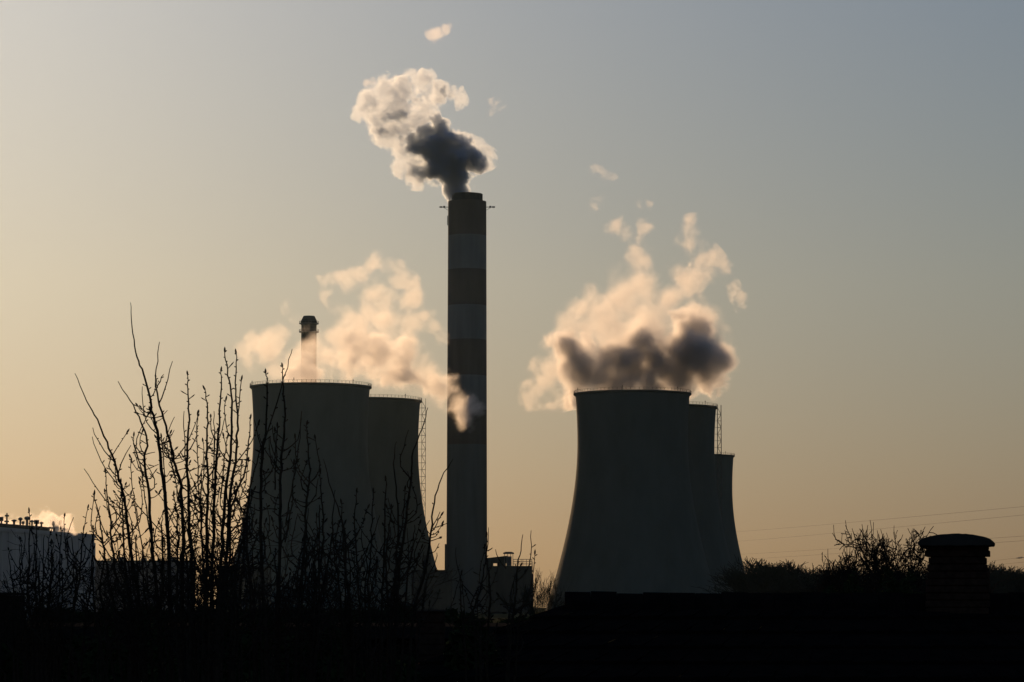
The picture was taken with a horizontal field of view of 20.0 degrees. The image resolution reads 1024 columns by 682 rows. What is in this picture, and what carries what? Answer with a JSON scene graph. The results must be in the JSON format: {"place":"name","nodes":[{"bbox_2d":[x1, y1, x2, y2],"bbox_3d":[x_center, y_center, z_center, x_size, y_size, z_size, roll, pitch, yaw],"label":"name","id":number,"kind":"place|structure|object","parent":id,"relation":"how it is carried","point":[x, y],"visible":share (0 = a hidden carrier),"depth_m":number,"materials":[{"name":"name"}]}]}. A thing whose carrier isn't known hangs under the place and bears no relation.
{"place":"outdoors","nodes":[
{"label":"outdoors","id":0,"kind":"place"},
{"bbox_2d":[0,592,25,680],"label":"flat shed","id":1,"kind":"structure","parent":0,"point":[10,636],"depth_m":25.55,"materials":[{"name":"black"}]},
{"bbox_2d":[0,513,95,618],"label":"boiler hall","id":2,"kind":"structure","parent":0,"point":[6,533],"depth_m":876.28,"materials":[{"name":"concrete"}]},
{"bbox_2d":[95,557,193,612],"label":"hall","id":3,"kind":"structure","parent":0,"point":[141,577],"depth_m":981.88,"materials":[{"name":"metal"}]},
{"bbox_2d":[221,566,271,608],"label":"pump house","id":4,"kind":"structure","parent":0,"point":[259,578],"depth_m":1196.05,"materials":[{"name":"metal"}]},
{"bbox_2d":[235,378,395,610],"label":"cooling tower","id":5,"kind":"structure","parent":0,"point":[335,415],"depth_m":1319.47,"materials":[{"name":"concrete"}]},
{"bbox_2d":[26,608,761,676],"bbox_3d":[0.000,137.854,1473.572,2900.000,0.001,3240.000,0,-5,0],"label":"ground","id":6,"kind":"structure","parent":0,"point":[501,616],"depth_m":1036.91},
{"bbox_2d":[0,531,93,681],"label":"bramble bush","id":7,"kind":"object","parent":6,"relation":"on","point":[12,651],"visible":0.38,"depth_m":16.59,"materials":[{"name":"black plant"}]},
{"bbox_2d":[0,507,122,681],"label":"bare sapling","id":8,"kind":"object","parent":6,"relation":"on","point":[39,604],"visible":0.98,"depth_m":13.46,"materials":[{"name":"black plant"}]},
{"bbox_2d":[15,578,139,681],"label":"bramble bush","id":9,"kind":"object","parent":6,"relation":"on","point":[72,659],"visible":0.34,"depth_m":16.42,"materials":[{"name":"black plant"}]},
{"bbox_2d":[40,538,155,681],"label":"bramble bush","id":10,"kind":"object","parent":6,"relation":"on","point":[99,653],"visible":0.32,"depth_m":16.42,"materials":[{"name":"black plant"}]},
{"bbox_2d":[75,302,221,681],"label":"bare sapling","id":11,"kind":"object","parent":6,"relation":"on","point":[133,639],"visible":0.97,"depth_m":13.03,"materials":[{"name":"black plant"}]},
{"bbox_2d":[100,540,227,681],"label":"bramble bush","id":12,"kind":"object","parent":6,"relation":"on","point":[167,622],"visible":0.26,"depth_m":15.87,"materials":[{"name":"black plant"}]},
{"bbox_2d":[133,530,244,681],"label":"bramble bush","id":13,"kind":"object","parent":6,"relation":"on","point":[200,597],"visible":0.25,"depth_m":15.52,"materials":[{"name":"black plant"}]},
{"bbox_2d":[157,347,262,681],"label":"bare sapling","id":14,"kind":"object","parent":6,"relation":"on","point":[210,646],"visible":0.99,"depth_m":12.58,"materials":[{"name":"black plant"}]},
{"bbox_2d":[148,528,275,681],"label":"bramble bush","id":15,"kind":"object","parent":6,"relation":"on","point":[214,598],"visible":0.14,"depth_m":16.01,"materials":[{"name":"black plant"}]},
{"bbox_2d":[210,350,348,681],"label":"bare sapling","id":16,"kind":"object","parent":6,"relation":"on","point":[318,599],"visible":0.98,"depth_m":12.78,"materials":[{"name":"black plant"}]},
{"bbox_2d":[227,521,362,681],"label":"bramble bush","id":17,"kind":"object","parent":6,"relation":"on","point":[272,609],"visible":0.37,"depth_m":15.97,"materials":[{"name":"black plant"}]},
{"bbox_2d":[256,568,358,681],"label":"bramble bush","id":18,"kind":"object","parent":6,"relation":"on","point":[327,662],"visible":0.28,"depth_m":16.73,"materials":[{"name":"black plant"}]},
{"bbox_2d":[299,316,318,381],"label":"slim chimney","id":19,"kind":"object","parent":6,"relation":"on","point":[308,331],"visible":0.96,"depth_m":1622.71,"materials":[{"name":"metal"}]},
{"bbox_2d":[303,408,452,681],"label":"bare sapling","id":20,"kind":"object","parent":6,"relation":"on","point":[392,602],"visible":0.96,"depth_m":13.31,"materials":[{"name":"black plant"}]},
{"bbox_2d":[320,558,469,681],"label":"bramble bush","id":21,"kind":"object","parent":6,"relation":"on","point":[372,657],"visible":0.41,"depth_m":16.39,"materials":[{"name":"black plant"}]},
{"bbox_2d":[411,555,452,609],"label":"fan house","id":22,"kind":"structure","parent":6,"relation":"on","point":[445,588],"depth_m":1325.25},
{"bbox_2d":[439,192,494,612],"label":"striped chimney","id":23,"kind":"object","parent":6,"relation":"on","point":[466,538],"visible":0.96,"depth_m":1395.80,"materials":[{"name":"paint"}]},
{"bbox_2d":[442,610,502,676],"bbox_3d":[-0.348,4.599,24.686,0.689,4.613,1.519,0,-5,0],"label":"evergreen bush","id":24,"kind":"object","parent":6,"relation":"on","point":[449,652],"visible":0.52,"depth_m":24.59,"materials":[{"name":"black plant"}]},
{"bbox_2d":[451,613,533,622],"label":"overgrown hedge","id":25,"kind":"object","parent":6,"relation":"on","point":[504,621],"visible":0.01,"depth_m":79.58,"materials":[{"name":"black plant"}]},
{"bbox_2d":[446,527,539,681],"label":"bare sapling","id":26,"kind":"object","parent":6,"relation":"on","point":[478,637],"visible":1,"depth_m":13.62,"materials":[{"name":"black plant"}]},
{"bbox_2d":[518,588,543,617],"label":"bare bush","id":27,"kind":"object","parent":6,"relation":"on","point":[531,613],"visible":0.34,"depth_m":338.27,"materials":[{"name":"black plant"}]},
{"bbox_2d":[519,567,558,614],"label":"bare bush","id":28,"kind":"object","parent":6,"relation":"on","point":[538,597],"visible":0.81,"depth_m":328.16,"materials":[{"name":"black plant"}]},
{"bbox_2d":[532,571,567,609],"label":"bare bush","id":29,"kind":"object","parent":6,"relation":"on","point":[555,596],"visible":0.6,"depth_m":343.00,"materials":[{"name":"black plant"}]},
{"bbox_2d":[545,574,571,614],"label":"bare bush","id":30,"kind":"object","parent":6,"relation":"on","point":[556,594],"visible":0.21,"depth_m":348.72,"materials":[{"name":"black plant"}]},
{"bbox_2d":[411,533,1023,681],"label":"tiled house","id":31,"kind":"structure","parent":6,"relation":"on","point":[959,622],"depth_m":25.20,"materials":[{"name":"tile"}]},
{"bbox_2d":[691,558,761,593],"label":"bare tree","id":32,"kind":"object","parent":6,"relation":"on","point":[726,580],"visible":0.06,"depth_m":671.67,"materials":[{"name":"black plant"}]},
{"bbox_2d":[708,554,798,591],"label":"bare tree","id":33,"kind":"object","parent":6,"relation":"on","point":[748,570],"visible":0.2,"depth_m":658.92,"materials":[{"name":"black plant"}]},
{"bbox_2d":[713,559,810,592],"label":"bare tree","id":34,"kind":"object","parent":6,"relation":"on","point":[725,578],"visible":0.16,"depth_m":658.83,"materials":[{"name":"black plant"}]},
{"bbox_2d":[722,559,821,592],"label":"bare tree","id":35,"kind":"object","parent":6,"relation":"on","point":[754,578],"visible":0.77,"depth_m":576.01,"materials":[{"name":"black plant"}]},
{"bbox_2d":[753,565,810,591],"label":"bare tree","id":36,"kind":"object","parent":6,"relation":"on","point":[793,572],"visible":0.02,"depth_m":649.99,"materials":[{"name":"black plant"}]},
{"bbox_2d":[740,561,830,592],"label":"bare tree","id":37,"kind":"object","parent":6,"relation":"on","point":[792,573],"visible":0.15,"depth_m":605.82,"materials":[{"name":"black plant"}]},
{"bbox_2d":[762,560,820,577],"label":"bare tree","id":38,"kind":"object","parent":6,"relation":"on","point":[786,566],"depth_m":659.77,"materials":[{"name":"black plant"}]},
{"bbox_2d":[781,563,836,589],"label":"bare tree","id":39,"kind":"object","parent":6,"relation":"on","point":[813,570],"visible":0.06,"depth_m":618.45,"materials":[{"name":"black plant"}]},
{"bbox_2d":[769,572,862,592],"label":"bare tree","id":40,"kind":"object","parent":6,"relation":"on","point":[803,586],"visible":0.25,"depth_m":569.83,"materials":[{"name":"black plant"}]},
{"bbox_2d":[822,568,863,593],"bbox_3d":[6.345,7.010,55.582,1.341,5.317,3.023,0,-5,0],"label":"ivy bush","id":41,"kind":"object","parent":6,"relation":"on","point":[847,585],"visible":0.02,"depth_m":55.72,"materials":[{"name":"black plant"}]},
{"bbox_2d":[810,532,887,592],"bbox_3d":[7.084,7.123,61.628,1.424,6.226,2.517,3,-6,-31],"label":"gnarled tree","id":42,"kind":"object","parent":6,"relation":"on","point":[834,576],"visible":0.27,"depth_m":61.85,"materials":[{"name":"black plant"}]},
{"bbox_2d":[832,520,915,593],"bbox_3d":[7.451,6.866,59.694,1.749,6.390,1.947,-5,-7,44],"label":"gnarled tree","id":43,"kind":"object","parent":6,"relation":"on","point":[875,572],"visible":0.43,"depth_m":59.80,"materials":[{"name":"black plant"}]},
{"bbox_2d":[877,567,922,593],"bbox_3d":[7.525,7.083,56.586,1.504,5.379,3.038,0,-5,0],"label":"ivy bush","id":44,"kind":"object","parent":6,"relation":"on","point":[897,587],"visible":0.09,"depth_m":56.61,"materials":[{"name":"black plant"}]},
{"bbox_2d":[865,526,936,593],"bbox_3d":[8.539,7.226,63.601,1.438,6.376,1.723,-3,-6,31],"label":"gnarled tree","id":45,"kind":"object","parent":6,"relation":"on","point":[915,565],"visible":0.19,"depth_m":63.79,"materials":[{"name":"black plant"}]},
{"bbox_2d":[990,569,1012,591],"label":"bare tree","id":46,"kind":"object","parent":6,"relation":"on","point":[993,576],"visible":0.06,"depth_m":579.67,"materials":[{"name":"black plant"}]},
{"bbox_2d":[988,564,1017,576],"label":"bare tree","id":47,"kind":"object","parent":6,"relation":"on","point":[1002,566],"visible":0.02,"depth_m":673.77,"materials":[{"name":"black plant"}]},
{"bbox_2d":[989,562,1020,592],"bbox_3d":[5.044,4.798,29.689,0.385,5.091,0.052,0,-5,0],"label":"bare sprig","id":48,"kind":"object","parent":6,"relation":"on","point":[1002,580],"visible":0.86,"depth_m":29.90,"materials":[{"name":"black plant"}]},
{"bbox_2d":[988,566,1022,592],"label":"bare tree","id":49,"kind":"object","parent":6,"relation":"on","point":[1001,576],"visible":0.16,"depth_m":624.84,"materials":[{"name":"black plant"}]},
{"bbox_2d":[988,567,1022,581],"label":"bare tree","id":50,"kind":"object","parent":6,"relation":"on","point":[1003,572],"visible":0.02,"depth_m":651.45,"materials":[{"name":"black plant"}]},
{"bbox_2d":[1000,574,1023,593],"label":"bare tree","id":51,"kind":"object","parent":6,"relation":"on","point":[1020,585],"visible":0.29,"depth_m":572.12,"materials":[{"name":"black plant"}]},
{"bbox_2d":[1008,568,1021,590],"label":"bare tree","id":52,"kind":"object","parent":6,"relation":"on","point":[1014,573],"visible":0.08,"depth_m":635.97,"materials":[{"name":"black plant"}]},
{"bbox_2d":[368,394,435,603],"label":"cooling tower","id":53,"kind":"structure","parent":0,"point":[392,421],"depth_m":1413.90,"materials":[{"name":"concrete"}]},
{"bbox_2d":[486,552,533,613],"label":"filter building","id":54,"kind":"structure","parent":0,"point":[504,577],"depth_m":1335.47,"materials":[{"name":"concrete"}]},
{"bbox_2d":[0,0,1023,607],"label":"sky","id":55,"kind":"structure","parent":0,"point":[803,219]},
{"bbox_2d":[546,385,714,612],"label":"cooling tower","id":56,"kind":"structure","parent":0,"point":[632,528],"depth_m":1363.23,"materials":[{"name":"concrete"}]},
{"bbox_2d":[688,401,736,593],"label":"cooling tower","id":57,"kind":"structure","parent":0,"point":[701,440],"depth_m":1464.39,"materials":[{"name":"concrete"}]},
{"bbox_2d":[714,451,744,571],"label":"cooling tower","id":58,"kind":"structure","parent":0,"point":[728,523],"depth_m":1956.40,"materials":[{"name":"concrete"}]},
{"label":"lattice pylon","id":59,"kind":"object","parent":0,"visible":0},
{"bbox_2d":[739,506,1023,531],"bbox_3d":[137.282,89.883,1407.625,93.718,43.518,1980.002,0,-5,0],"label":"power line","id":60,"kind":"object","parent":59,"relation":"attached to","point":[904,517],"visible":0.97,"depth_m":800.74,"materials":[{"name":"metal"}]},
{"bbox_2d":[747,515,1018,540],"bbox_3d":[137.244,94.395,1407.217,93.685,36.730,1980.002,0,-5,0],"label":"power line","id":61,"kind":"object","parent":59,"relation":"attached to","point":[903,526],"visible":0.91,"depth_m":776.20,"materials":[{"name":"metal"}]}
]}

